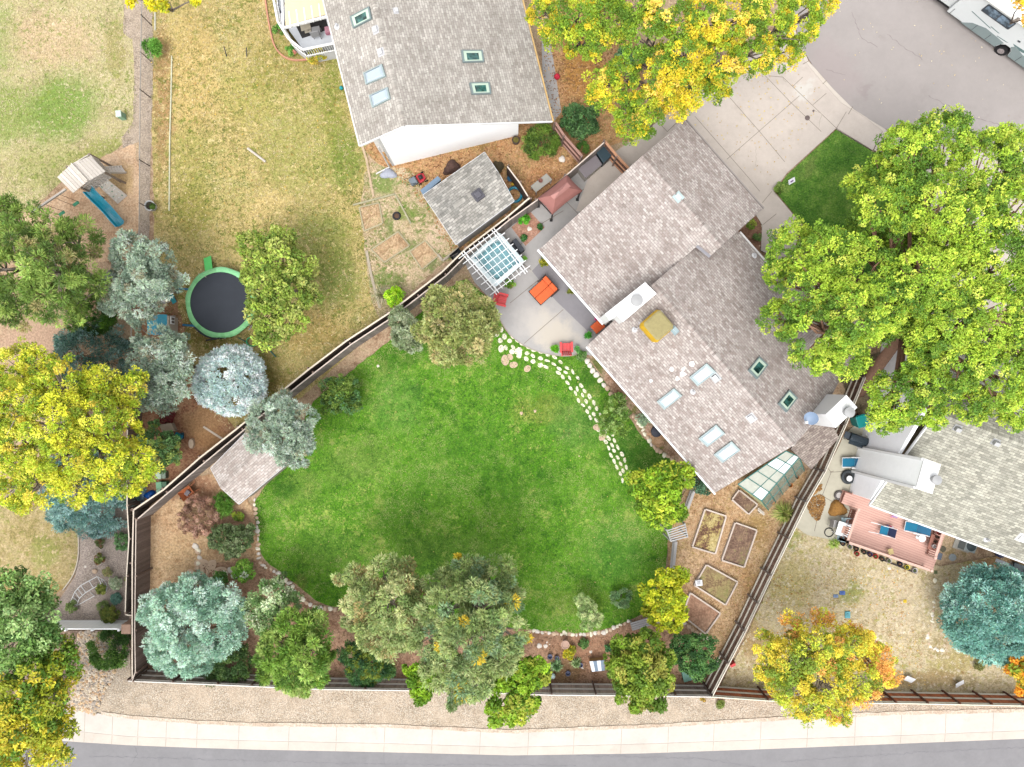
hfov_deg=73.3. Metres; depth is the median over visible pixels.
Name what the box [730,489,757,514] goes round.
raised bed
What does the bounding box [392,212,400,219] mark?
tyre planter
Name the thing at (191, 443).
tree stump
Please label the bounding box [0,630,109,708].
river rock bed
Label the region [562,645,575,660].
shrub
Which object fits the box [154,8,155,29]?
lawn edging
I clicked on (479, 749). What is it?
kerb joints
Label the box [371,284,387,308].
ornamental grass
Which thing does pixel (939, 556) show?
paving slab
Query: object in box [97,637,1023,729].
roadside gravel
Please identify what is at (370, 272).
paver edging
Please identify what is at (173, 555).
dirt yard
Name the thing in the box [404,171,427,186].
lawn mower
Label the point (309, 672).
maple tree
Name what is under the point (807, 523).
patio
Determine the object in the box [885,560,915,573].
timber edging
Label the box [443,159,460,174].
brush pile
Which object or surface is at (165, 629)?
spruce tree
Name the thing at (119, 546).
garden plant
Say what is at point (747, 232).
front mulch island
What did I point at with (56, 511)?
spruce tree
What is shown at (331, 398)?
shrub
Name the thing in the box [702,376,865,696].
wooden fence
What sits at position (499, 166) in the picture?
brush pile
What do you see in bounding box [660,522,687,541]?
garden arbor
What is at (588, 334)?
potted plant
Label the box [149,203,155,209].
potted sprig
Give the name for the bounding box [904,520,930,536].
sun lounger
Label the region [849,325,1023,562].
house
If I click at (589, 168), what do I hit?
covered spa
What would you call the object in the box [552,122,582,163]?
wooden fence
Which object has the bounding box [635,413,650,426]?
shrub
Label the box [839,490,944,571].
deck
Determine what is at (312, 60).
shrub
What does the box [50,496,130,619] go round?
gravel bed
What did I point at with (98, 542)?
garden plant
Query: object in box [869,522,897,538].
deck chair
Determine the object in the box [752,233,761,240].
shrub
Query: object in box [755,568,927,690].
fallen leaves
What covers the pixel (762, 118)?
fallen leaves
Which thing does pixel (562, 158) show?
rock
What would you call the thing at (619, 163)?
wooden fence
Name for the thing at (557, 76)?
flower pot
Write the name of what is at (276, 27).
shrub
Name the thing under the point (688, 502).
rail fence
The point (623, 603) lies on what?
shrub
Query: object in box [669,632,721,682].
lilac shrub
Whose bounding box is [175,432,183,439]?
toy car
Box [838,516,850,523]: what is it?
patio chair
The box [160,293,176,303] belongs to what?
toy slide
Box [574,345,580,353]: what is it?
potted plant
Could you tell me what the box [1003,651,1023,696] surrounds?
maple tree
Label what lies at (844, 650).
ash tree
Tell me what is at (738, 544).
raised bed
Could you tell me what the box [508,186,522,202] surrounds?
inflatable pool
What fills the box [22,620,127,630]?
vinyl fence
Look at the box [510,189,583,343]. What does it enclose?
patio joints
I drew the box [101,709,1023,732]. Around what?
gravel dust
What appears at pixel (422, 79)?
house
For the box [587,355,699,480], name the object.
house bed mulch
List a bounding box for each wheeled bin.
[596,146,611,166]
[850,413,868,427]
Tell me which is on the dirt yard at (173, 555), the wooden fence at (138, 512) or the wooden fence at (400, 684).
the wooden fence at (138, 512)
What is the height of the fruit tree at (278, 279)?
5.465 m
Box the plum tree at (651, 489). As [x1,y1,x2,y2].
[623,460,696,530]
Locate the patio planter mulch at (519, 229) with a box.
[511,212,544,245]
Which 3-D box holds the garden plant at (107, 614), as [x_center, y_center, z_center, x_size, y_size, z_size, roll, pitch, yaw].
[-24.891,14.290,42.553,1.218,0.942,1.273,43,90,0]
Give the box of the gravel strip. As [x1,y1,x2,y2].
[122,0,153,252]
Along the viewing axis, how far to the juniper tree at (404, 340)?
40.24 m
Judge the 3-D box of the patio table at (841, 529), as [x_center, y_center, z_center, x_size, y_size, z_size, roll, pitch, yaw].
[20.376,8.970,42.580,0.850,0.740,0.850,17,90,0]
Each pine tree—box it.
[0,191,112,333]
[237,571,303,639]
[331,551,428,664]
[405,551,533,712]
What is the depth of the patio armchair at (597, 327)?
42.48 m
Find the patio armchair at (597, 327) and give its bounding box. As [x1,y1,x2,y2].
[590,320,604,333]
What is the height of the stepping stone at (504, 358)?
0.054 m
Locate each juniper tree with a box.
[96,228,190,326]
[124,318,196,417]
[242,387,320,469]
[387,304,422,353]
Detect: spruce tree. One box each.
[37,447,146,540]
[51,317,134,397]
[135,569,251,680]
[191,343,268,417]
[936,561,1023,668]
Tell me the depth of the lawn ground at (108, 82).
43.00 m
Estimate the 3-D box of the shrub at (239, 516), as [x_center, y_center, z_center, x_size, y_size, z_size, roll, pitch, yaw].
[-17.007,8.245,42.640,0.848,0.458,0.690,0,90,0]
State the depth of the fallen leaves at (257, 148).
42.93 m
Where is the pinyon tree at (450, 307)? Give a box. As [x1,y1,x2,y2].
[409,279,501,369]
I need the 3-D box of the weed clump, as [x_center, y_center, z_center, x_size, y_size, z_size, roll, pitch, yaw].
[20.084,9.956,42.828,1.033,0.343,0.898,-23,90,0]
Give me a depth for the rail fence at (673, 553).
42.10 m
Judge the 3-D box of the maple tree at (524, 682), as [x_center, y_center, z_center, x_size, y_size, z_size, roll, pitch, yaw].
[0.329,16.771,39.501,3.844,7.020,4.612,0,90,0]
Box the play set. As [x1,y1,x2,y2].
[31,153,126,226]
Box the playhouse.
[147,314,177,334]
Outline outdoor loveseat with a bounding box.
[529,274,559,304]
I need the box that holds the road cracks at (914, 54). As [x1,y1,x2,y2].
[829,13,998,124]
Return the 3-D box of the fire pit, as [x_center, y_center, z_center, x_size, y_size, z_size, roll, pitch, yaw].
[8.960,2.980,42.770,0.720,0.460,0.720,0,90,0]
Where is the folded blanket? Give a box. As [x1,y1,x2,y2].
[324,26,330,34]
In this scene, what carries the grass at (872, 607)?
on the ground at (40, 334)
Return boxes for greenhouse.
[737,451,804,510]
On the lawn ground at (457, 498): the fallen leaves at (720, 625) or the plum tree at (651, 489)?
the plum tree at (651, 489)
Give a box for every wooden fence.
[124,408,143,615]
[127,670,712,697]
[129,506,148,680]
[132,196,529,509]
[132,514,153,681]
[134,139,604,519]
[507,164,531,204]
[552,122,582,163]
[604,141,628,173]
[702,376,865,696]
[704,682,1023,706]
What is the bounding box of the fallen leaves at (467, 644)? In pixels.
[149,561,709,691]
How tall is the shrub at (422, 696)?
5.879 m
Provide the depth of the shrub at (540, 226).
42.65 m
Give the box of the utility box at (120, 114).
[115,110,126,120]
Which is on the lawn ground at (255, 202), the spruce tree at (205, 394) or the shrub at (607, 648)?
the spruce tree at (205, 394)
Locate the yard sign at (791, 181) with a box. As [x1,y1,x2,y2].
[788,177,794,184]
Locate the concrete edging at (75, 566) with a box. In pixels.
[62,530,79,589]
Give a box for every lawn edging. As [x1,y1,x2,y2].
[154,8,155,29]
[168,56,172,210]
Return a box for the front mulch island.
[738,216,761,250]
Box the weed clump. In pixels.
[828,537,839,549]
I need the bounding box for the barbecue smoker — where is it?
[844,431,868,447]
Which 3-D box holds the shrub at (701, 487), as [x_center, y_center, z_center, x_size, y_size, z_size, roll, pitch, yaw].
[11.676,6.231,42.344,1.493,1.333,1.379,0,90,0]
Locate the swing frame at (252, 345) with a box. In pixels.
[238,337,275,356]
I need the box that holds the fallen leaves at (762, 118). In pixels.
[662,66,819,184]
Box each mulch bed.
[130,272,234,505]
[146,560,710,692]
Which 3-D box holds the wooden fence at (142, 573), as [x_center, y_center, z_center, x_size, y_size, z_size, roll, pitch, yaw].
[-22.495,12.992,42.075,0.361,1.850,9.786,1,90,0]
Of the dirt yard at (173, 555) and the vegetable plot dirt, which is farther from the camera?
the vegetable plot dirt
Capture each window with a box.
[170,316,174,324]
[981,4,1015,28]
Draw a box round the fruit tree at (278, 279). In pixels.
[235,222,324,352]
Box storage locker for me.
[420,176,440,193]
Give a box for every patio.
[465,146,612,355]
[797,426,863,541]
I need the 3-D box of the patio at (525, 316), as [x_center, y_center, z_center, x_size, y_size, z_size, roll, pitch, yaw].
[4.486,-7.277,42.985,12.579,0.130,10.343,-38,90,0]
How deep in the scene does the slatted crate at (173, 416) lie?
42.78 m
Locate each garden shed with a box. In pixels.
[210,431,294,503]
[423,152,513,247]
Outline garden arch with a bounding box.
[70,576,106,605]
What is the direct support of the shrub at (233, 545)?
on the dirt yard at (173, 555)
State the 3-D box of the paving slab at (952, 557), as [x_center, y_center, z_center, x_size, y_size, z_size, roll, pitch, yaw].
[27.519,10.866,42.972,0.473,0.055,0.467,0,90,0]
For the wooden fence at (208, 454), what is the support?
on the ground at (40, 334)
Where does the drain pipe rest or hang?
on the lawn ground at (255, 202)
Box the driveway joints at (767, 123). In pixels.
[660,76,871,224]
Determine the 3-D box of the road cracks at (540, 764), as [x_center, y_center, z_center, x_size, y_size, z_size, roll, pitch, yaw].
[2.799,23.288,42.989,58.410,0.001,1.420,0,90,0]
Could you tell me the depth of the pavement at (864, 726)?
42.87 m
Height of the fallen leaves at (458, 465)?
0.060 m
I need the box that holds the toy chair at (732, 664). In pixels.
[730,660,735,667]
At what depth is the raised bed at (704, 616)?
42.82 m
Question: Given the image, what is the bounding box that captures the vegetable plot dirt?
[361,163,454,317]
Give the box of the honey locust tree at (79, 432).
[0,336,163,516]
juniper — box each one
[70,293,118,336]
[85,630,131,671]
[141,37,162,58]
[199,662,224,687]
[210,643,255,682]
[335,639,396,687]
[521,123,561,160]
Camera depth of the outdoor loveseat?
42.49 m
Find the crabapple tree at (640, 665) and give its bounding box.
[603,625,677,714]
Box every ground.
[0,0,133,208]
[0,0,1023,685]
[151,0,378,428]
[255,279,682,632]
[364,0,644,250]
[667,462,807,670]
[721,527,1023,693]
[779,130,937,278]
[841,352,935,442]
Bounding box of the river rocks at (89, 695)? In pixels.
[67,630,130,715]
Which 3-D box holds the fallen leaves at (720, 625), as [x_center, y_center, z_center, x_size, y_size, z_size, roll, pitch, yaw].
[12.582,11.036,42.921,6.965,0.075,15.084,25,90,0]
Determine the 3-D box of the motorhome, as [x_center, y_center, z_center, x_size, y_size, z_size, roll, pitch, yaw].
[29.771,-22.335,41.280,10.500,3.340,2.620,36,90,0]
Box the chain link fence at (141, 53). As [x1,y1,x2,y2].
[138,1,151,235]
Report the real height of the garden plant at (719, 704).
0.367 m
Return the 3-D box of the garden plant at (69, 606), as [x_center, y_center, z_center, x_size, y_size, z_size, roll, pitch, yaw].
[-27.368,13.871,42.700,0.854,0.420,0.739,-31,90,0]
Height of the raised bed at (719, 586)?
0.300 m
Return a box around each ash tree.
[0,633,84,766]
[524,0,648,63]
[581,0,841,146]
[751,606,904,727]
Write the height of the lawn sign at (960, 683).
0.496 m
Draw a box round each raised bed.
[682,592,720,633]
[691,508,726,554]
[693,564,737,604]
[720,522,757,567]
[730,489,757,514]
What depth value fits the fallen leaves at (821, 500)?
42.91 m
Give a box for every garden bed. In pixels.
[358,202,382,231]
[371,231,409,262]
[409,240,437,269]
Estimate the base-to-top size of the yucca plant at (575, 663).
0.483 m
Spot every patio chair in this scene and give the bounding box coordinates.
[309,26,321,38]
[827,518,837,527]
[834,531,844,541]
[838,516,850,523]
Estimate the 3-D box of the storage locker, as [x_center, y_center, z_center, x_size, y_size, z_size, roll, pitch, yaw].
[-4.923,-11.960,42.250,1.436,1.500,0.333,-40,90,0]
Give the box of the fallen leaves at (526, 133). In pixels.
[369,2,645,250]
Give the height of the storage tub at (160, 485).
0.425 m
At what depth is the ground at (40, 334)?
43.00 m
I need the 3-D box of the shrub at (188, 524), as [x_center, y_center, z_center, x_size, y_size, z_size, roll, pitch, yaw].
[-19.145,8.190,42.197,2.948,1.631,2.960,0,90,0]
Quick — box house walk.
[541,38,560,120]
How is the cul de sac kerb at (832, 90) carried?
on the ground at (40, 334)
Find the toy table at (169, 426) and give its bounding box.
[160,423,176,431]
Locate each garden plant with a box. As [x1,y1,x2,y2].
[64,600,77,613]
[93,552,105,564]
[94,538,104,548]
[95,583,106,595]
[96,600,109,610]
[99,605,120,623]
[102,567,112,576]
[108,576,122,589]
[110,592,122,604]
[114,532,127,550]
[716,700,724,708]
[974,660,985,670]
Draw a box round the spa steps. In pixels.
[510,238,523,254]
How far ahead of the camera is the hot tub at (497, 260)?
42.14 m
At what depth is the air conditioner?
42.51 m
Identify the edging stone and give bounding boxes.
[192,543,198,548]
[593,371,599,377]
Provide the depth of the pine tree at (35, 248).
36.50 m
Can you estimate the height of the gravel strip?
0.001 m
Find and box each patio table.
[300,23,310,32]
[832,521,850,536]
[916,535,925,541]
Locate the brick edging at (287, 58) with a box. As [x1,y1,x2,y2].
[265,0,306,60]
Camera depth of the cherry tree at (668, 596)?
39.68 m
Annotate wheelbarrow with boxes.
[177,481,199,501]
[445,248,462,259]
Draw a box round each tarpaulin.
[139,487,145,503]
[144,490,155,498]
[380,168,396,177]
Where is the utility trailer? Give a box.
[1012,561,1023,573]
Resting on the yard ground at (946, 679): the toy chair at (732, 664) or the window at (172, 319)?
the toy chair at (732, 664)
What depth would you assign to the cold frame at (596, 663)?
42.38 m
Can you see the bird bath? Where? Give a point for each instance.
(565, 644)
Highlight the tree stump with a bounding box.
[188,438,194,448]
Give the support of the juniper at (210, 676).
on the ground at (40, 334)
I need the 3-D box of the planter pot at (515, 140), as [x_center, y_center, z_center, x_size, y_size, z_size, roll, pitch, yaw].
[0.240,-15.100,42.790,0.500,0.420,0.500,0,90,0]
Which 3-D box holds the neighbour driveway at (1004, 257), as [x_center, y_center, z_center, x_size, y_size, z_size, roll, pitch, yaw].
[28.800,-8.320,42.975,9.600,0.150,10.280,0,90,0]
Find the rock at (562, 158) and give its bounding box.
[559,155,564,161]
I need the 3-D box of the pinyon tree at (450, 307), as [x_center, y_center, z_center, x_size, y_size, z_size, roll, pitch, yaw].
[-3.167,-3.317,40.012,5.361,6.008,5.112,0,90,0]
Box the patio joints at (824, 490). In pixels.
[814,470,848,530]
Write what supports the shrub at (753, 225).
on the front mulch island
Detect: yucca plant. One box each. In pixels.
[549,657,562,672]
[571,656,580,667]
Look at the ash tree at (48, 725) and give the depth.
36.30 m
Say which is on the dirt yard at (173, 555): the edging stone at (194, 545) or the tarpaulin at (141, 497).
the edging stone at (194, 545)
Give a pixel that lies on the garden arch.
(87, 591)
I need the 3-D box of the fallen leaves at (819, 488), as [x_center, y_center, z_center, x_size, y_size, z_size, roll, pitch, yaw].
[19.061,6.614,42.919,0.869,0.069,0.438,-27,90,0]
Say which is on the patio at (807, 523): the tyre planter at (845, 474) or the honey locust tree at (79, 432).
the tyre planter at (845, 474)
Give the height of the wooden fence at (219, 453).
1.850 m
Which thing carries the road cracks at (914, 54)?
on the cul de sac road at (899, 82)
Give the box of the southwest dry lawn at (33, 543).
[0,505,77,593]
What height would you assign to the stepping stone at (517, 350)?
0.054 m
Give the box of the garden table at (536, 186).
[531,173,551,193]
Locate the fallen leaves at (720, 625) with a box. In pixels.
[668,465,804,659]
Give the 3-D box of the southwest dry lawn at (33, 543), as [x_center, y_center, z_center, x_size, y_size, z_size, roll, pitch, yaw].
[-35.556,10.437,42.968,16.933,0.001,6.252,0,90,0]
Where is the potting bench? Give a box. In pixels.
[630,618,659,630]
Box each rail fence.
[670,537,676,568]
[685,489,694,510]
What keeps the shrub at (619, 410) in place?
on the lawn ground at (457, 498)
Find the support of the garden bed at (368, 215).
on the vegetable plot dirt
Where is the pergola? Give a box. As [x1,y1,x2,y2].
[458,227,529,294]
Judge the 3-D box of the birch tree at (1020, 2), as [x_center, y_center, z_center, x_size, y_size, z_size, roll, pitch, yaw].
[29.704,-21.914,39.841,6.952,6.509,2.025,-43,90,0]
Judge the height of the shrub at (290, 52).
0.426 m
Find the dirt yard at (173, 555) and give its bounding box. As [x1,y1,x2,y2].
[148,474,259,592]
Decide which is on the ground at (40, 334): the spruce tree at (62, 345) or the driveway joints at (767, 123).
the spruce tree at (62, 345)
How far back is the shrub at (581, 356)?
42.59 m
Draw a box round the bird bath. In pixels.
[561,639,569,648]
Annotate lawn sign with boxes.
[903,676,915,682]
[956,680,963,687]
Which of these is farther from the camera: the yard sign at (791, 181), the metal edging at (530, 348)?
the metal edging at (530, 348)
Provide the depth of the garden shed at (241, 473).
40.55 m
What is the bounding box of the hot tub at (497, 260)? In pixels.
[470,233,523,287]
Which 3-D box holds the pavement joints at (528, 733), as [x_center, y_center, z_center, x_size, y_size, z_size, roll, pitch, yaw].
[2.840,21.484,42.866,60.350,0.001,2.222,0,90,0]
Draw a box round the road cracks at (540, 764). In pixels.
[89,746,1023,766]
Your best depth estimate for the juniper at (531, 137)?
42.02 m
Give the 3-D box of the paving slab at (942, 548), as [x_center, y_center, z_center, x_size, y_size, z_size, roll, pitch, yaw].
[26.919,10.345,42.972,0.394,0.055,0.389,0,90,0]
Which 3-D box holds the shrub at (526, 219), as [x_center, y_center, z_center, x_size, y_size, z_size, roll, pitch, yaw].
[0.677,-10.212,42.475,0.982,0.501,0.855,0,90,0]
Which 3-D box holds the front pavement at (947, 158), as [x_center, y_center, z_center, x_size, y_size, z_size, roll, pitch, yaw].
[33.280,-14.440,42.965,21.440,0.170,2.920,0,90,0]
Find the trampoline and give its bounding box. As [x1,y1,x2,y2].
[179,256,258,340]
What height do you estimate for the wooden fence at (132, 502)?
1.750 m
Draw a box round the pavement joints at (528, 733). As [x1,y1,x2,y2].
[73,713,993,744]
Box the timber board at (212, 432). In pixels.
[203,426,222,439]
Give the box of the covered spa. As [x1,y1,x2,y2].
[578,155,601,181]
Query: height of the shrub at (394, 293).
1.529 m
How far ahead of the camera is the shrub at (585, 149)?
42.37 m
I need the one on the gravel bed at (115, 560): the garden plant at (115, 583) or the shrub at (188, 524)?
the garden plant at (115, 583)
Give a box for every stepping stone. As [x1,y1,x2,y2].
[194,559,207,567]
[205,560,215,571]
[214,567,227,571]
[501,355,508,364]
[510,362,517,367]
[515,348,521,355]
[524,365,530,371]
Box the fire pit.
[651,427,661,436]
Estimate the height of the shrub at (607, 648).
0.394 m
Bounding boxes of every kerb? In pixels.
[26,728,1023,754]
[790,31,886,131]
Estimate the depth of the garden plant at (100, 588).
42.63 m
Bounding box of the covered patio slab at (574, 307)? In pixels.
[532,263,608,330]
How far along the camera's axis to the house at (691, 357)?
38.87 m
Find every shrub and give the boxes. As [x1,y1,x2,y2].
[136,418,181,474]
[176,493,223,539]
[207,522,255,560]
[211,491,234,518]
[212,570,228,586]
[230,558,256,583]
[231,511,243,521]
[271,23,283,35]
[284,44,296,56]
[306,47,326,64]
[317,373,363,416]
[383,286,405,307]
[401,661,444,707]
[516,214,530,224]
[520,234,527,241]
[537,223,542,230]
[558,102,599,142]
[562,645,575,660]
[572,592,603,632]
[576,140,589,153]
[576,350,586,361]
[578,637,588,649]
[596,392,631,438]
[604,644,611,651]
[609,587,632,608]
[614,47,636,71]
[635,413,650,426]
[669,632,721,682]
[692,477,710,495]
[746,219,756,229]
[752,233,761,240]
[773,181,785,194]
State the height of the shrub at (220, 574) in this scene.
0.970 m
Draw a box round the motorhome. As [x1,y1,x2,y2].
[937,0,1023,67]
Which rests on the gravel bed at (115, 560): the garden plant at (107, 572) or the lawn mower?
the garden plant at (107, 572)
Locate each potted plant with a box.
[504,279,515,288]
[538,256,548,267]
[550,345,559,352]
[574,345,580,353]
[584,331,591,338]
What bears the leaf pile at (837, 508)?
on the patio at (807, 523)
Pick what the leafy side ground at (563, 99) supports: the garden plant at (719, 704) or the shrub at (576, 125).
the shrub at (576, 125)
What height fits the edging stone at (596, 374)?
0.159 m
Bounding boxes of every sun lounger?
[842,457,859,468]
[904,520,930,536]
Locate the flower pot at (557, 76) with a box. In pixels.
[554,73,559,79]
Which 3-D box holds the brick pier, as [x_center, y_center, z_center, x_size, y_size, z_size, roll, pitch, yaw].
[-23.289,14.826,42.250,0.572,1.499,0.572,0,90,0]
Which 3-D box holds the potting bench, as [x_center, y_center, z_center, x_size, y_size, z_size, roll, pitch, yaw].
[8.321,14.745,42.740,2.000,0.520,0.500,-17,90,0]
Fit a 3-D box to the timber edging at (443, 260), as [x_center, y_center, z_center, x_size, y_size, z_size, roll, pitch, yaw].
[-3.996,-8.209,42.940,1.311,0.120,0.572,-39,90,0]
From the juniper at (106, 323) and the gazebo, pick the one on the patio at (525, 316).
the gazebo
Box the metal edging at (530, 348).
[498,315,576,356]
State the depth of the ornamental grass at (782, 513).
42.52 m
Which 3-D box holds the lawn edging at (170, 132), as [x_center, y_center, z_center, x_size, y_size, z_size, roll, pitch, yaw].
[-21.338,-15.620,42.960,0.107,0.080,9.682,1,90,0]
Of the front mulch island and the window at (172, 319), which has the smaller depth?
the window at (172, 319)
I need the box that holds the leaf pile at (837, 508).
[828,500,847,515]
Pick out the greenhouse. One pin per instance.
(775, 469)
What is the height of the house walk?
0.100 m
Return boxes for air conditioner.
[952,538,976,553]
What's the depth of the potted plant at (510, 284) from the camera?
42.44 m
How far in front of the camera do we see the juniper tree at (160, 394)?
38.32 m
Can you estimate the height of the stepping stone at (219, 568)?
0.045 m
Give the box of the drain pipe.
[247,147,265,161]
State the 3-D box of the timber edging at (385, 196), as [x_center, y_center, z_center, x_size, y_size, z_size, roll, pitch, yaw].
[-7.895,-11.248,42.950,3.844,0.100,1.525,18,90,0]
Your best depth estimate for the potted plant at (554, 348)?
42.45 m
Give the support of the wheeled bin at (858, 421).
on the ground at (40, 334)
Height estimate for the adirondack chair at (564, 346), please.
1.011 m
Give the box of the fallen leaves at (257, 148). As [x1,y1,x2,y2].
[151,0,374,423]
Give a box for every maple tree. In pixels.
[0,564,64,685]
[251,604,337,699]
[484,654,552,728]
[755,103,1023,437]
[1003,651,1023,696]
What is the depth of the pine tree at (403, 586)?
36.49 m
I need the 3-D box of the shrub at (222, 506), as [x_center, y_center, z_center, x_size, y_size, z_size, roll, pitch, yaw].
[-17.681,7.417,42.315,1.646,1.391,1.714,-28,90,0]
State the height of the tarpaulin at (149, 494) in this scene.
0.377 m
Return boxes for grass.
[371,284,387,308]
[722,538,1014,692]
[769,499,793,524]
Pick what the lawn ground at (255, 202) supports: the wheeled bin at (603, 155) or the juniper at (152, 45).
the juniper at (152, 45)
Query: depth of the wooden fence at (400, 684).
41.80 m
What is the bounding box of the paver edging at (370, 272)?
[365,250,380,307]
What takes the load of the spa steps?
on the patio at (525, 316)
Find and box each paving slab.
[937,553,942,559]
[940,546,945,551]
[949,554,955,560]
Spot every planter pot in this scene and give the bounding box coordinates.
[144,200,156,210]
[512,136,519,144]
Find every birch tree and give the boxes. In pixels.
[124,0,200,13]
[1009,0,1023,26]
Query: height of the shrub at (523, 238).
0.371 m
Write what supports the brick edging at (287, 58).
on the lawn ground at (255, 202)
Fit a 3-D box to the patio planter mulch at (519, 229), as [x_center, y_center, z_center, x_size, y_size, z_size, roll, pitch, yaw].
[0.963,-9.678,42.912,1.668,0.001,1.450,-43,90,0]
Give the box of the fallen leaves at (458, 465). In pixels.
[259,342,656,631]
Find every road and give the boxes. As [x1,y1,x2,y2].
[19,739,1023,766]
[794,0,1023,147]
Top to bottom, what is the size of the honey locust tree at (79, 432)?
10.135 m
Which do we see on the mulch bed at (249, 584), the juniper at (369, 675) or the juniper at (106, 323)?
the juniper at (369, 675)
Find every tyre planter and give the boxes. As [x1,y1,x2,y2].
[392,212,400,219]
[834,490,841,499]
[841,470,854,483]
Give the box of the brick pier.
[121,618,131,633]
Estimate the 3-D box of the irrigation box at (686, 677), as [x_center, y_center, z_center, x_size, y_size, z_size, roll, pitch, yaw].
[10.931,18.048,42.750,0.792,0.500,0.690,-15,90,0]
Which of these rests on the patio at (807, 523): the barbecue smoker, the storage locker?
the barbecue smoker
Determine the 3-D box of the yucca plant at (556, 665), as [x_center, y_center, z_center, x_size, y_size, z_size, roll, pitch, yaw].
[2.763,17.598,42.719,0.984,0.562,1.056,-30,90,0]
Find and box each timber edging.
[353,193,410,223]
[361,146,374,196]
[437,247,457,261]
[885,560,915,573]
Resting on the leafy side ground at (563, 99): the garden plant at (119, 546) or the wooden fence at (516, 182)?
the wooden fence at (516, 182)
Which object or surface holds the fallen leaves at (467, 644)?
on the mulch bed at (249, 584)
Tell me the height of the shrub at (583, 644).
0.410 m
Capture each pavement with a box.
[21,706,1023,746]
[873,131,1023,174]
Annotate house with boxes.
[322,0,553,173]
[537,119,870,494]
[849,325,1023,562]
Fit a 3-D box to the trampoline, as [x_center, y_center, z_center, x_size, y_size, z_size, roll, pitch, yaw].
[-18.370,-5.061,42.535,5.404,0.955,4.703,29,90,0]
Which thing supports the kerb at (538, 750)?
on the ground at (40, 334)
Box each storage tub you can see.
[156,472,167,478]
[156,481,168,488]
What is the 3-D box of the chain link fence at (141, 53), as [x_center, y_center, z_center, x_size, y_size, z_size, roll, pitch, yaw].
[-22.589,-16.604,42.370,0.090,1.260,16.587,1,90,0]
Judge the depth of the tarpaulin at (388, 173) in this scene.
42.81 m
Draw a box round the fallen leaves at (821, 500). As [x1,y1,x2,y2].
[807,494,825,520]
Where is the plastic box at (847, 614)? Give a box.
[845,611,849,617]
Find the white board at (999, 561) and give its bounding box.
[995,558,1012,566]
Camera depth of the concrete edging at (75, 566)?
42.92 m
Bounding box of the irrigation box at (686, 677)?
[681,669,693,681]
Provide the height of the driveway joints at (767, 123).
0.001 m
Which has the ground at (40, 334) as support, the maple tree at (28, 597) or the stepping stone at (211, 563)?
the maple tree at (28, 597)
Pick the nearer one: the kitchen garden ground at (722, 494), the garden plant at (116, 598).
the garden plant at (116, 598)
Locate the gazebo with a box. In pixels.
[537,175,581,221]
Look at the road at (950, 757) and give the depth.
42.99 m
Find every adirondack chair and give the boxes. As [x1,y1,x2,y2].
[492,292,508,306]
[560,342,572,355]
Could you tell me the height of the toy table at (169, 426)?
0.500 m
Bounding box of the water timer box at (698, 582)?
[695,579,702,585]
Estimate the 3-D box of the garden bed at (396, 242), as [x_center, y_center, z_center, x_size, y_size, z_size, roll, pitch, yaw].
[-7.582,-8.481,42.950,2.204,0.100,1.208,-34,90,0]
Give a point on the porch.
(293, 16)
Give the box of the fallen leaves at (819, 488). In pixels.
[811,484,822,494]
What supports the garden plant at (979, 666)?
on the yard ground at (946, 679)
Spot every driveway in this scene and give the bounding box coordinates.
[576,37,881,258]
[922,169,1023,326]
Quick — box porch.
[273,0,336,61]
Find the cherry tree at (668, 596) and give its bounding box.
[636,565,692,633]
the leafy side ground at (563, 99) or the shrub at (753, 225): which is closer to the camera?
the shrub at (753, 225)
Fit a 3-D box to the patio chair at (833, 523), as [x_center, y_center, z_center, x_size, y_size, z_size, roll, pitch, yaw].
[19.880,8.647,42.485,0.475,0.930,0.440,10,90,0]
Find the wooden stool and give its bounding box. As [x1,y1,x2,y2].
[886,548,893,554]
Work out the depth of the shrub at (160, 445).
41.12 m
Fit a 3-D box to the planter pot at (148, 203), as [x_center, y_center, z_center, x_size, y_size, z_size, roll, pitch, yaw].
[-22.440,-11.020,42.790,0.660,0.420,0.660,0,90,0]
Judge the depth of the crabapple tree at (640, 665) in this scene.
38.42 m
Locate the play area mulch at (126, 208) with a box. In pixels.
[17,144,139,265]
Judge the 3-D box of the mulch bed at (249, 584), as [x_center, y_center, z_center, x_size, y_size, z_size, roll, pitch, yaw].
[-5.451,15.371,42.956,36.359,0.001,7.802,2,90,0]
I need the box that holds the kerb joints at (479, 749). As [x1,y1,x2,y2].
[84,732,992,754]
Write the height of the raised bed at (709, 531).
0.300 m
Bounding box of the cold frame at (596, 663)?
[589,657,604,671]
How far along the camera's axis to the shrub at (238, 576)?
42.07 m
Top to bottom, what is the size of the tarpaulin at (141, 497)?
0.321 m
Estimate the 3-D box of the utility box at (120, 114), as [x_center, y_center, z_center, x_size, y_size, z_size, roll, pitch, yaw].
[-24.240,-16.620,42.670,0.340,0.660,0.400,-6,90,0]
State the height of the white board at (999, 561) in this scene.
0.050 m
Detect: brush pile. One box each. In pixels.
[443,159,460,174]
[493,161,503,173]
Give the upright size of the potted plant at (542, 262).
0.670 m
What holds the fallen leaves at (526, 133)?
on the leafy side ground at (563, 99)
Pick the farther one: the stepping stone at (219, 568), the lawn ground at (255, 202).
the lawn ground at (255, 202)
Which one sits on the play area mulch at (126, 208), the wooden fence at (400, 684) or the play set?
the play set

